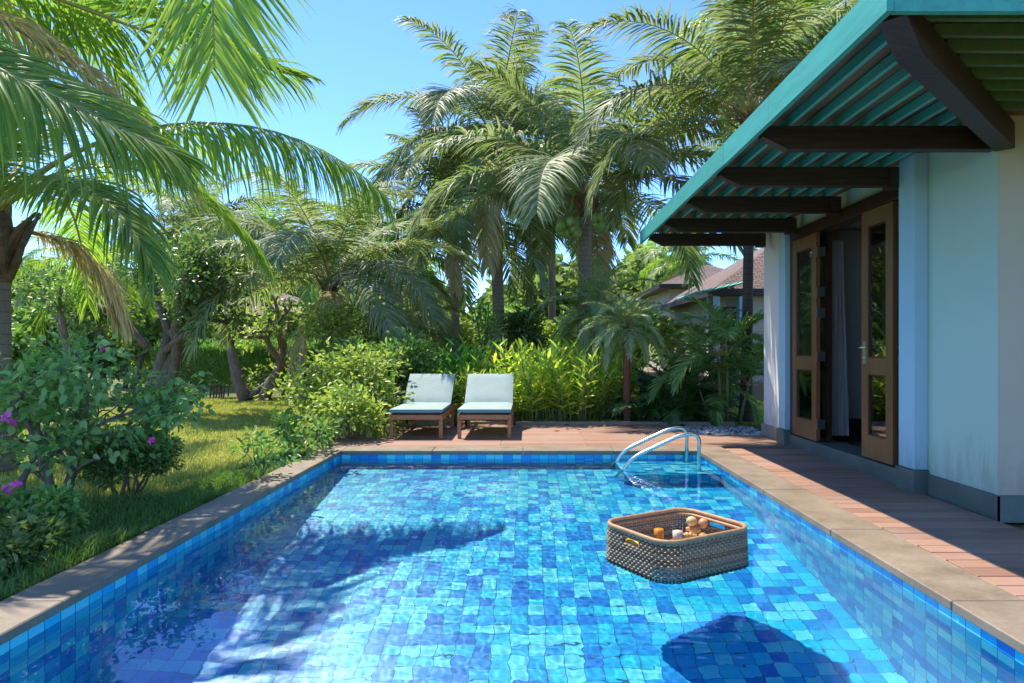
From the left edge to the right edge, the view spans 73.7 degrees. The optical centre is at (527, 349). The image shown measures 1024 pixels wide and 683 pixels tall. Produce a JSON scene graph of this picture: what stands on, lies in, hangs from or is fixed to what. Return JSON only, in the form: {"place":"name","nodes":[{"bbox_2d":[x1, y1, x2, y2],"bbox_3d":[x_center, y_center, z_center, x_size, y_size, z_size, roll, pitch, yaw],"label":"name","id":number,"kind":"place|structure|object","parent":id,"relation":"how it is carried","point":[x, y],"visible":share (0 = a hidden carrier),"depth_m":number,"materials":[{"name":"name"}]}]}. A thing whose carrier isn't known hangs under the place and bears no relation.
{"place":"outdoors","nodes":[
{"label":"outdoors","id":0,"kind":"place"},
{"bbox_2d":[303,325,352,375],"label":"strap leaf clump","id":1,"kind":"object","parent":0,"point":[325,348],"visible":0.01,"depth_m":12.94,"materials":[{"name":"green plant"}]},
{"bbox_2d":[0,0,847,311],"label":"sky","id":2,"kind":"structure","parent":0,"point":[356,49],"materials":[{"name":"blue"}]},
{"bbox_2d":[1,352,1023,530],"bbox_3d":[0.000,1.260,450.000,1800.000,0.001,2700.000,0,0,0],"label":"ground","id":3,"kind":"structure","parent":0,"point":[232,393],"depth_m":14.34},
{"bbox_2d":[11,321,45,372],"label":"background tree","id":4,"kind":"object","parent":3,"relation":"on","point":[20,344],"visible":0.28,"depth_m":15.62,"materials":[{"name":"green plant"}]},
{"bbox_2d":[0,497,78,573],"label":"shrub","id":5,"kind":"object","parent":3,"relation":"on","point":[22,539],"visible":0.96,"depth_m":3.85,"materials":[{"name":"green plant"}]},
{"bbox_2d":[0,479,90,534],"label":"shrub","id":6,"kind":"object","parent":3,"relation":"on","point":[49,499],"visible":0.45,"depth_m":4.36,"materials":[{"name":"green plant"}]},
{"bbox_2d":[11,262,91,406],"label":"broadleaf tree","id":7,"kind":"object","parent":3,"relation":"on","point":[55,310],"visible":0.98,"depth_m":11.23,"materials":[{"name":"green plant"}]},
{"bbox_2d":[11,294,91,348],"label":"background tree","id":8,"kind":"object","parent":3,"relation":"on","point":[22,316],"visible":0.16,"depth_m":20.47,"materials":[{"name":"green plant"}]},
{"bbox_2d":[27,327,135,391],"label":"background tree","id":9,"kind":"object","parent":3,"relation":"on","point":[91,336],"visible":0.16,"depth_m":17.45,"materials":[{"name":"green plant"}]},
{"bbox_2d":[11,210,156,396],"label":"coconut palm","id":10,"kind":"object","parent":3,"relation":"on","point":[151,308],"visible":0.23,"depth_m":17.70,"materials":[{"name":"green plant"}]},
{"bbox_2d":[0,330,216,502],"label":"bougainvillea","id":11,"kind":"object","parent":3,"relation":"on","point":[32,403],"visible":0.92,"depth_m":5.10,"materials":[{"name":"green plant"}]},
{"bbox_2d":[65,423,185,495],"bbox_3d":[-3.425,0.950,5.869,0.874,0.634,0.850,0,0,0],"label":"shrub","id":12,"kind":"object","parent":3,"relation":"on","point":[146,463],"visible":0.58,"depth_m":5.69,"materials":[{"name":"green plant"}]},
{"bbox_2d":[72,288,201,388],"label":"background tree","id":13,"kind":"object","parent":3,"relation":"on","point":[150,332],"visible":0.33,"depth_m":22.25,"materials":[{"name":"green plant"}]},
{"bbox_2d":[40,219,261,417],"bbox_3d":[-6.658,-0.559,12.649,3.809,3.713,2.598,0,0,20],"label":"broadleaf tree","id":14,"kind":"object","parent":3,"relation":"on","point":[207,276],"visible":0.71,"depth_m":12.34,"materials":[{"name":"green plant"}]},
{"bbox_2d":[0,446,318,600],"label":"grass verge","id":15,"kind":"object","parent":3,"relation":"on","point":[123,524],"depth_m":4.86,"materials":[{"name":"green plant"}]},
{"bbox_2d":[130,384,196,416],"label":"shrub","id":16,"kind":"object","parent":3,"relation":"on","point":[183,389],"visible":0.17,"depth_m":12.37,"materials":[{"name":"green plant"}]},
{"bbox_2d":[0,0,327,216],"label":"coconut palm","id":17,"kind":"object","parent":3,"relation":"on","point":[230,57],"visible":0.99,"depth_m":4.74,"materials":[{"name":"green plant"}]},
{"bbox_2d":[87,173,298,384],"bbox_3d":[-11.370,-2.546,23.965,6.360,7.611,6.638,0,0,9],"label":"coconut palm","id":18,"kind":"object","parent":3,"relation":"on","point":[173,217],"visible":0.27,"depth_m":23.30,"materials":[{"name":"green plant"}]},
{"bbox_2d":[121,300,265,381],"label":"background tree","id":19,"kind":"object","parent":3,"relation":"on","point":[210,333],"visible":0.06,"depth_m":26.41,"materials":[{"name":"green plant"}]},
{"bbox_2d":[0,0,395,473],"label":"coconut palm","id":20,"kind":"object","parent":3,"relation":"on","point":[86,264],"visible":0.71,"depth_m":6.97,"materials":[{"name":"green plant"}]},
{"bbox_2d":[149,336,323,397],"bbox_3d":[-6.973,0.431,18.019,5.652,1.664,1.304,0,0,0],"label":"hedge","id":21,"kind":"object","parent":3,"relation":"on","point":[208,352],"visible":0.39,"depth_m":17.58,"materials":[{"name":"green plant"}]},
{"bbox_2d":[120,292,362,379],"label":"tree","id":22,"kind":"object","parent":3,"relation":"on","point":[259,313],"visible":0.03,"depth_m":30.43,"materials":[{"name":"green plant"}]},
{"bbox_2d":[183,186,325,325],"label":"coconut palm","id":23,"kind":"object","parent":3,"relation":"on","point":[264,215],"visible":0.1,"depth_m":26.17,"materials":[{"name":"green plant"}]},
{"bbox_2d":[208,279,313,400],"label":"twisted tree","id":24,"kind":"object","parent":3,"relation":"on","point":[242,390],"visible":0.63,"depth_m":16.44,"materials":[{"name":"green plant"}]},
{"bbox_2d":[228,424,301,477],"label":"young plant","id":25,"kind":"object","parent":3,"relation":"on","point":[259,445],"visible":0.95,"depth_m":6.43,"materials":[{"name":"green plant"}]},
{"bbox_2d":[241,329,295,371],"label":"background tree","id":26,"kind":"object","parent":3,"relation":"on","point":[289,337],"visible":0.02,"depth_m":24.26,"materials":[{"name":"green plant"}]},
{"bbox_2d":[241,307,322,382],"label":"background tree","id":27,"kind":"object","parent":3,"relation":"on","point":[292,327],"visible":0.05,"depth_m":25.49,"materials":[{"name":"green plant"}]},
{"bbox_2d":[266,408,343,459],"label":"young plant","id":28,"kind":"object","parent":3,"relation":"on","point":[322,437],"visible":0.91,"depth_m":7.87,"materials":[{"name":"green plant"}]},
{"bbox_2d":[155,160,484,401],"bbox_3d":[-4.055,-1.222,14.132,6.386,4.971,6.146,0,0,26],"label":"coconut palm","id":29,"kind":"object","parent":3,"relation":"on","point":[312,254],"visible":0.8,"depth_m":13.13,"materials":[{"name":"green plant"}]},
{"bbox_2d":[252,337,413,433],"bbox_3d":[-2.878,0.718,10.562,2.465,1.830,2.574,0,0,0],"label":"leafy shrub","id":30,"kind":"object","parent":3,"relation":"on","point":[340,370],"visible":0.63,"depth_m":10.05,"materials":[{"name":"green plant"}]},
{"bbox_2d":[275,376,403,439],"bbox_3d":[-2.542,0.808,9.277,1.522,0.939,1.290,0,0,20],"label":"leafy shrub","id":31,"kind":"object","parent":3,"relation":"on","point":[350,407],"visible":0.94,"depth_m":9.07,"materials":[{"name":"green plant"}]},
{"bbox_2d":[289,292,403,391],"bbox_3d":[-3.088,0.098,12.399,2.341,2.346,2.130,0,0,0],"label":"leafy shrub","id":32,"kind":"object","parent":3,"relation":"on","point":[316,319],"visible":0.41,"depth_m":12.13,"materials":[{"name":"green plant"}]},
{"bbox_2d":[12,238,705,370],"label":"wood","id":33,"kind":"object","parent":3,"relation":"on","point":[634,269],"visible":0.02,"depth_m":39.96,"materials":[{"name":"green plant"}]},
{"bbox_2d":[273,180,474,336],"bbox_3d":[-4.752,-1.853,21.974,6.201,6.252,6.804,0,0,0],"label":"coconut palm","id":34,"kind":"object","parent":3,"relation":"on","point":[306,296],"visible":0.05,"depth_m":20.46,"materials":[{"name":"green plant"}]},
{"bbox_2d":[0,387,763,599],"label":"grass","id":35,"kind":"structure","parent":3,"relation":"on","point":[219,422],"depth_m":9.21,"materials":[{"name":"green plant"}]},
{"bbox_2d":[320,326,450,400],"bbox_3d":[-2.516,0.434,11.566,2.067,1.679,1.776,0,0,32],"label":"leafy shrub","id":36,"kind":"object","parent":3,"relation":"on","point":[413,356],"visible":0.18,"depth_m":11.35,"materials":[{"name":"green plant"}]},
{"bbox_2d":[348,279,471,403],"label":"coconut palm","id":37,"kind":"object","parent":3,"relation":"on","point":[413,319],"visible":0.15,"depth_m":15.39,"materials":[{"name":"green plant"}]},
{"bbox_2d":[400,347,454,394],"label":"strap leaf clump","id":38,"kind":"object","parent":3,"relation":"on","point":[447,364],"visible":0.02,"depth_m":12.86,"materials":[{"name":"green plant"}]},
{"bbox_2d":[430,366,465,417],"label":"ginger clump","id":39,"kind":"object","parent":3,"relation":"on","point":[454,390],"visible":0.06,"depth_m":11.99,"materials":[{"name":"green plant"}]},
{"bbox_2d":[327,103,576,353],"bbox_3d":[-2.220,-2.545,19.376,7.547,7.613,6.753,0,0,0],"label":"coconut palm","id":40,"kind":"object","parent":3,"relation":"on","point":[457,273],"visible":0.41,"depth_m":18.74,"materials":[{"name":"green plant"}]},
{"bbox_2d":[415,310,490,366],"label":"background tree","id":41,"kind":"object","parent":3,"relation":"on","point":[466,331],"visible":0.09,"depth_m":23.75,"materials":[{"name":"green plant"}]},
{"bbox_2d":[433,334,501,411],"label":"strap leaf clump","id":42,"kind":"object","parent":3,"relation":"on","point":[472,362],"visible":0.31,"depth_m":13.12,"materials":[{"name":"green plant"}]},
{"bbox_2d":[454,363,503,404],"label":"ginger clump","id":43,"kind":"object","parent":3,"relation":"on","point":[463,389],"visible":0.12,"depth_m":11.77,"materials":[{"name":"green plant"}]},
{"bbox_2d":[460,292,507,367],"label":"sapling","id":44,"kind":"object","parent":3,"relation":"on","point":[488,319],"visible":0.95,"depth_m":13.89,"materials":[{"name":"green plant"}]},
{"bbox_2d":[336,3,643,369],"bbox_3d":[-1.002,-3.533,18.392,8.106,9.600,8.100,0,0,0],"label":"coconut palm","id":45,"kind":"object","parent":3,"relation":"on","point":[438,103],"visible":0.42,"depth_m":17.33,"materials":[{"name":"green plant"}]},
{"bbox_2d":[472,369,525,420],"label":"ginger clump","id":46,"kind":"object","parent":3,"relation":"on","point":[514,389],"visible":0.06,"depth_m":11.42,"materials":[{"name":"green plant"}]},
{"bbox_2d":[468,301,531,358],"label":"background tree","id":47,"kind":"object","parent":3,"relation":"on","point":[514,303],"visible":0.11,"depth_m":26.57,"materials":[{"name":"green plant"}]},
{"bbox_2d":[0,454,1023,664],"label":"pool basin","id":48,"kind":"object","parent":3,"relation":"in","point":[1014,654],"visible":0.07,"depth_m":4.34,"materials":[{"name":"tile"}]},
{"bbox_2d":[0,459,1023,682],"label":"pool water","id":49,"kind":"structure","parent":48,"relation":"in","point":[423,571],"depth_m":3.51,"materials":[{"name":"blue liquid"}]},
{"bbox_2d":[606,508,748,580],"bbox_3d":[0.920,1.211,4.235,0.761,0.278,0.640,0,0,-31],"label":"wicker tray","id":50,"kind":"object","parent":49,"relation":"on","point":[720,550],"visible":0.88,"depth_m":4.04,"materials":[{"name":"beige wicker"}]},
{"bbox_2d":[654,524,664,538],"bbox_3d":[0.845,1.187,4.410,0.074,0.115,0.074,0,0,0],"label":"drinking glass","id":51,"kind":"object","parent":50,"relation":"on","point":[658,533],"visible":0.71,"depth_m":4.39,"materials":[{"name":"orange glass"}]},
{"bbox_2d":[672,530,682,539],"bbox_3d":[0.955,1.187,4.360,0.074,0.115,0.074,0,0,0],"label":"drinking glass","id":52,"kind":"object","parent":50,"relation":"on","point":[677,534],"visible":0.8,"depth_m":4.34,"materials":[{"name":"white glass"}]},
{"bbox_2d":[698,517,707,527],"bbox_3d":[1.140,1.126,4.440,0.063,0.069,0.062,0,0,0],"label":"peach","id":53,"kind":"object","parent":50,"relation":"in","point":[703,522],"visible":1,"depth_m":4.42,"materials":[{"name":"orange food"}]},
{"bbox_3d":[1.075,1.234,4.400,0.240,0.022,0.239,0,0,0],"label":"plate","id":54,"kind":"object","parent":50,"relation":"on","visible":0},
{"bbox_2d":[682,532,696,538],"bbox_3d":[1.026,1.200,4.382,0.112,0.055,0.062,0,0,-18],"label":"croissant","id":55,"kind":"object","parent":54,"relation":"on","point":[687,535],"visible":0.59,"depth_m":4.37,"materials":[{"name":"brown food"}]},
{"bbox_2d":[0,446,1023,654],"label":"pool coping","id":56,"kind":"object","parent":48,"relation":"on","point":[995,611],"visible":0.96,"depth_m":4.20,"materials":[{"name":"stone"}]},
{"bbox_2d":[615,426,688,460],"bbox_3d":[1.420,1.312,8.000,0.980,0.823,0.100,0,0,0],"label":"handrail","id":57,"kind":"object","parent":48,"relation":"on","point":[623,452],"visible":0.7,"depth_m":7.98,"materials":[{"name":"silver metal"}]},
{"bbox_2d":[623,432,700,468],"bbox_3d":[1.420,1.312,7.420,0.980,0.823,0.100,0,0,0],"label":"handrail","id":58,"kind":"object","parent":48,"relation":"on","point":[645,451],"visible":0.81,"depth_m":7.40,"materials":[{"name":"silver metal"}]},
{"bbox_2d":[471,336,554,416],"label":"ginger clump","id":59,"kind":"object","parent":3,"relation":"on","point":[481,363],"visible":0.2,"depth_m":12.33,"materials":[{"name":"green plant"}]},
{"bbox_2d":[498,304,555,365],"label":"broadleaf tree","id":60,"kind":"object","parent":3,"relation":"on","point":[520,324],"visible":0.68,"depth_m":16.43,"materials":[{"name":"green plant"}]},
{"bbox_2d":[493,338,566,420],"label":"ginger clump","id":61,"kind":"object","parent":3,"relation":"on","point":[530,399],"visible":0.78,"depth_m":11.34,"materials":[{"name":"green plant"}]},
{"bbox_2d":[511,336,582,416],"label":"ginger clump","id":62,"kind":"object","parent":3,"relation":"on","point":[545,355],"visible":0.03,"depth_m":12.19,"materials":[{"name":"green plant"}]},
{"bbox_2d":[479,112,638,329],"bbox_3d":[0.646,-3.543,24.953,6.429,9.606,6.264,0,0,34],"label":"coconut palm","id":63,"kind":"object","parent":3,"relation":"on","point":[552,284],"visible":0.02,"depth_m":24.88,"materials":[{"name":"green plant"}]},
{"bbox_2d":[386,421,734,426],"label":"garden kerb","id":64,"kind":"structure","parent":3,"relation":"on","point":[707,423],"depth_m":10.97,"materials":[{"name":"stone"}]},
{"bbox_2d":[528,345,615,420],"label":"ginger clump","id":65,"kind":"object","parent":3,"relation":"on","point":[562,388],"visible":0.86,"depth_m":11.25,"materials":[{"name":"green plant"}]},
{"bbox_2d":[400,19,754,359],"bbox_3d":[1.394,-2.442,15.046,8.564,7.409,8.803,0,0,0],"label":"coconut palm","id":66,"kind":"object","parent":3,"relation":"on","point":[556,166],"visible":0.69,"depth_m":14.24,"materials":[{"name":"green plant"}]},
{"bbox_2d":[534,306,642,370],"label":"background tree","id":67,"kind":"object","parent":3,"relation":"on","point":[554,327],"visible":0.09,"depth_m":21.43,"materials":[{"name":"green plant"}]},
{"bbox_2d":[560,337,621,412],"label":"ginger clump","id":68,"kind":"object","parent":3,"relation":"on","point":[574,351],"visible":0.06,"depth_m":13.14,"materials":[{"name":"green plant"}]},
{"bbox_2d":[529,255,661,360],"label":"date palm","id":69,"kind":"object","parent":3,"relation":"on","point":[599,285],"visible":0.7,"depth_m":13.80,"materials":[{"name":"green plant"}]},
{"bbox_2d":[564,350,635,420],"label":"ginger clump","id":70,"kind":"object","parent":3,"relation":"on","point":[611,386],"visible":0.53,"depth_m":11.63,"materials":[{"name":"green plant"}]},
{"bbox_2d":[585,351,646,414],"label":"ginger clump","id":71,"kind":"object","parent":3,"relation":"on","point":[633,376],"visible":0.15,"depth_m":12.39,"materials":[{"name":"green plant"}]},
{"bbox_2d":[568,291,680,366],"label":"background tree","id":72,"kind":"object","parent":3,"relation":"on","point":[663,329],"visible":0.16,"depth_m":23.06,"materials":[{"name":"green plant"}]},
{"bbox_2d":[576,290,679,420],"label":"date palm","id":73,"kind":"object","parent":3,"relation":"on","point":[622,310],"visible":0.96,"depth_m":11.25,"materials":[{"name":"green plant"}]},
{"bbox_2d":[590,368,715,420],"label":"fern clump","id":74,"kind":"object","parent":3,"relation":"on","point":[638,410],"visible":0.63,"depth_m":11.26,"materials":[{"name":"green plant"}]},
{"bbox_2d":[621,351,724,420],"bbox_3d":[2.642,0.876,12.669,1.966,1.712,2.168,0,0,37],"label":"fern clump","id":75,"kind":"object","parent":3,"relation":"on","point":[644,378],"visible":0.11,"depth_m":12.46,"materials":[{"name":"green plant"}]},
{"bbox_2d":[610,372,736,427],"bbox_3d":[2.538,1.063,11.429,2.022,1.372,1.776,0,0,-40],"label":"fern clump","id":76,"kind":"object","parent":3,"relation":"on","point":[671,417],"visible":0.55,"depth_m":11.19,"materials":[{"name":"green plant"}]},
{"bbox_2d":[324,424,1023,599],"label":"timber deck","id":77,"kind":"structure","parent":3,"relation":"on","point":[986,549],"depth_m":6.13,"materials":[{"name":"brown wood"}]},
{"bbox_2d":[389,374,456,438],"bbox_3d":[-1.510,0.793,10.135,0.780,0.819,1.930,0,0,0],"label":"sun lounger","id":78,"kind":"object","parent":77,"relation":"on","point":[431,397],"visible":0.97,"depth_m":10.26,"materials":[{"name":"white fabric"}]},
{"bbox_2d":[457,374,515,438],"bbox_3d":[-0.590,0.793,10.155,0.790,0.819,1.930,0,0,0],"label":"sun lounger","id":79,"kind":"object","parent":77,"relation":"on","point":[488,396],"visible":1,"depth_m":10.28,"materials":[{"name":"white fabric"}]},
{"bbox_2d":[635,265,722,373],"bbox_3d":[7.050,-1.170,29.050,6.100,4.860,6.900,0,0,0],"label":"neighbour villa","id":80,"kind":"object","parent":3,"relation":"on","point":[665,291],"visible":0.13,"depth_m":27.60,"materials":[{"name":"beige paint"}]},
{"bbox_2d":[625,240,757,299],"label":"tree","id":81,"kind":"object","parent":3,"relation":"on","point":[672,273],"visible":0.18,"depth_m":33.65,"materials":[{"name":"green plant"}]},
{"bbox_2d":[641,354,753,412],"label":"fern clump","id":82,"kind":"object","parent":3,"relation":"on","point":[737,396],"visible":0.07,"depth_m":12.96,"materials":[{"name":"green plant"}]},
{"bbox_2d":[635,248,763,400],"bbox_3d":[7.500,-1.195,20.175,7.900,4.910,8.550,0,0,0],"label":"neighbour villa","id":83,"kind":"object","parent":3,"relation":"on","point":[721,287],"visible":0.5,"depth_m":17.80,"materials":[{"name":"beige paint"}]},
{"bbox_2d":[720,307,735,382],"bbox_3d":[5.150,-0.125,17.580,0.400,1.950,0.060,0,0,0],"label":"door panel","id":84,"kind":"structure","parent":83,"relation":"in","point":[729,343],"depth_m":17.55,"materials":[{"name":"brown wood"}]},
{"bbox_2d":[645,296,763,426],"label":"areca palm","id":85,"kind":"object","parent":3,"relation":"on","point":[718,321],"visible":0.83,"depth_m":11.13,"materials":[{"name":"plant"}]},
{"bbox_2d":[679,376,742,421],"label":"fern clump","id":86,"kind":"object","parent":3,"relation":"on","point":[686,416],"visible":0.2,"depth_m":11.54,"materials":[{"name":"green plant"}]},
{"bbox_2d":[664,425,760,435],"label":"gravel","id":87,"kind":"structure","parent":3,"relation":"on","point":[724,430],"depth_m":10.30,"materials":[{"name":"grey gravel"}]},
{"bbox_2d":[569,0,858,422],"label":"coconut palm","id":88,"kind":"object","parent":3,"relation":"on","point":[763,75],"visible":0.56,"depth_m":11.20,"materials":[{"name":"green plant"}]},
{"bbox_2d":[655,0,852,149],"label":"coconut palm","id":89,"kind":"object","parent":3,"relation":"on","point":[805,40],"visible":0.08,"depth_m":15.03,"materials":[{"name":"green plant"}]},
{"bbox_2d":[640,0,1023,522],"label":"villa","id":90,"kind":"object","parent":3,"relation":"on","point":[883,140],"visible":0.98,"depth_m":5.48,"materials":[{"name":"white paint"}]},
{"bbox_2d":[792,232,819,440],"bbox_3d":[3.325,-0.147,8.175,0.045,2.395,0.700,0,0,0],"label":"door leaf","id":91,"kind":"structure","parent":90,"relation":"in","point":[805,427],"depth_m":8.13,"materials":[{"name":"brown wood"}]},
{"bbox_2d":[800,232,831,440],"bbox_3d":[3.430,-0.147,8.172,0.045,2.395,0.700,0,0,-6],"label":"door leaf","id":92,"kind":"structure","parent":90,"relation":"in","point":[826,238],"depth_m":7.91,"materials":[{"name":"brown wood"}]},
{"bbox_2d":[832,240,848,435],"bbox_3d":[3.710,-0.135,8.180,0.260,2.330,0.139,0,0,0],"label":"curtain","id":93,"kind":"object","parent":90,"relation":"hanging from","point":[840,422],"visible":0.66,"depth_m":8.16,"materials":[{"name":"grey fabric"}]},
{"bbox_2d":[858,201,897,464],"bbox_3d":[3.325,-0.147,6.470,0.178,2.395,0.580,0,0,0],"label":"door leaf","id":94,"kind":"structure","parent":90,"relation":"in","point":[876,447],"depth_m":6.33,"materials":[{"name":"brown wood"}]},
{"bbox_2d":[878,203,898,463],"bbox_3d":[3.454,-0.147,6.352,0.188,2.395,0.580,0,0,0],"label":"door leaf","id":95,"kind":"structure","parent":90,"relation":"in","point":[883,346],"depth_m":6.59,"materials":[{"name":"brown wood"}]},
{"bbox_2d":[648,322,673,370],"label":"background tree","id":96,"kind":"object","parent":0,"point":[653,358],"visible":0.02,"depth_m":26.42,"materials":[{"name":"green plant"}]},
{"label":"croissant","id":97,"kind":"object","parent":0,"visible":0},
{"bbox_2d":[686,525,700,533],"bbox_3d":[1.085,1.171,4.439,0.062,0.055,0.112,0,0,-39],"label":"croissant","id":98,"kind":"object","parent":97,"relation":"on","point":[695,529],"visible":0.98,"depth_m":4.42,"materials":[{"name":"brown food"}]},
{"bbox_2d":[686,516,696,525],"bbox_3d":[1.065,1.117,4.440,0.071,0.062,0.070,0,0,0],"label":"bread roll","id":99,"kind":"object","parent":98,"relation":"on","point":[691,520],"visible":1,"depth_m":4.42,"materials":[{"name":"beige food"}]},
{"bbox_3d":[0.679,1.229,4.131,0.150,0.032,0.150,0,0,0],"label":"bowl","id":100,"kind":"object","parent":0,"visible":0},
{"bbox_2d":[626,538,638,545],"bbox_3d":[0.650,1.177,4.116,0.095,0.090,0.171,0,0,-25],"label":"mango","id":101,"kind":"object","parent":100,"relation":"in","point":[632,541],"visible":0.18,"depth_m":4.08,"materials":[{"name":"yellow food"}]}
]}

